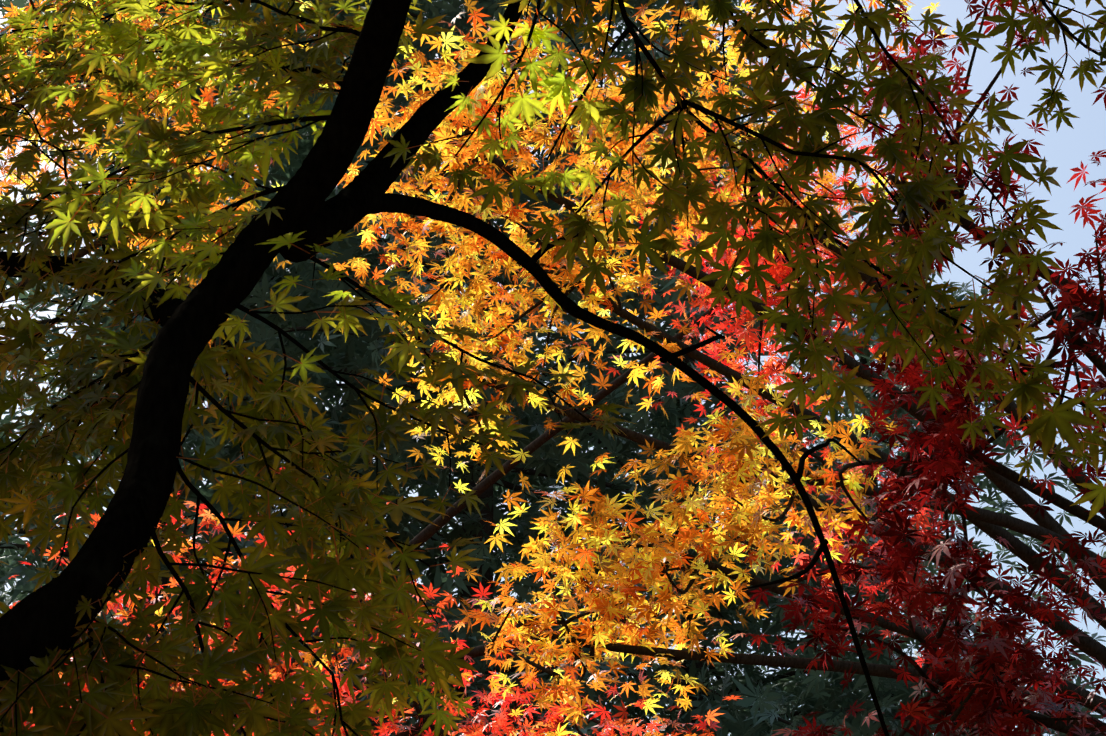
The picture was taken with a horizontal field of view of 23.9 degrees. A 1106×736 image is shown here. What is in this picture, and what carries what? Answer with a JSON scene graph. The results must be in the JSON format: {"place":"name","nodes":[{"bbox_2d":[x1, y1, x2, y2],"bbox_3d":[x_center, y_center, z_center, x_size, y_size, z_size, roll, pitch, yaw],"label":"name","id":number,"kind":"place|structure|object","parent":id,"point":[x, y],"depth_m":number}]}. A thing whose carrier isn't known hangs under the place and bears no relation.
{"place":"outdoors","nodes":[
{"label":"outdoors","id":0,"kind":"place"},
{"bbox_2d":[0,0,337,347],"bbox_3d":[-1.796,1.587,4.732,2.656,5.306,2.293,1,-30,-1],"label":"leaves","id":1,"kind":"object","parent":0,"point":[148,22],"depth_m":5.59},
{"bbox_2d":[0,0,700,735],"bbox_3d":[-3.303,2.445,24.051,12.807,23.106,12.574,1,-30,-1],"label":"cedar","id":2,"kind":"object","parent":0,"point":[268,340],"depth_m":24.35},
{"bbox_2d":[0,0,793,735],"bbox_3d":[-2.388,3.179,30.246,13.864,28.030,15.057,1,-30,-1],"label":"cedar","id":3,"kind":"object","parent":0,"point":[288,172],"depth_m":30.41},
{"bbox_2d":[8,21,944,735],"bbox_3d":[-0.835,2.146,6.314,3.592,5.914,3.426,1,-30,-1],"label":"maple","id":4,"kind":"object","parent":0,"point":[776,369],"depth_m":6.50},
{"bbox_2d":[0,0,1077,735],"bbox_3d":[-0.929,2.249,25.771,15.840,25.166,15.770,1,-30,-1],"label":"cedar","id":5,"kind":"object","parent":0,"point":[762,702],"depth_m":26.01},
{"bbox_2d":[0,0,1105,735],"bbox_3d":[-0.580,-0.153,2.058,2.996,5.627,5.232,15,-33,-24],"label":"green maple","id":6,"kind":"object","parent":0,"point":[168,710],"depth_m":1.85},
{"bbox_2d":[0,0,1105,735],"label":"sky","id":7,"kind":"structure","parent":0,"point":[1065,148]},
{"bbox_2d":[299,0,1105,735],"bbox_3d":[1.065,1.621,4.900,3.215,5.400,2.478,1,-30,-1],"label":"orange maple","id":8,"kind":"object","parent":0,"point":[643,564],"depth_m":5.32},
{"bbox_2d":[342,0,1105,735],"bbox_3d":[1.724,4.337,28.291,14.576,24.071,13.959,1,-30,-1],"label":"cedar","id":9,"kind":"object","parent":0,"point":[838,698],"depth_m":28.66},
{"bbox_2d":[540,226,1105,735],"bbox_3d":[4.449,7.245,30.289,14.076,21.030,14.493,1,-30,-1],"label":"cedar","id":10,"kind":"object","parent":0,"point":[1000,442],"depth_m":32.91},
{"bbox_2d":[744,0,1105,735],"bbox_3d":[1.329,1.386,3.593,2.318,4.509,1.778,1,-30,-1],"label":"maroon maple","id":11,"kind":"object","parent":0,"point":[996,686],"depth_m":4.06}
]}

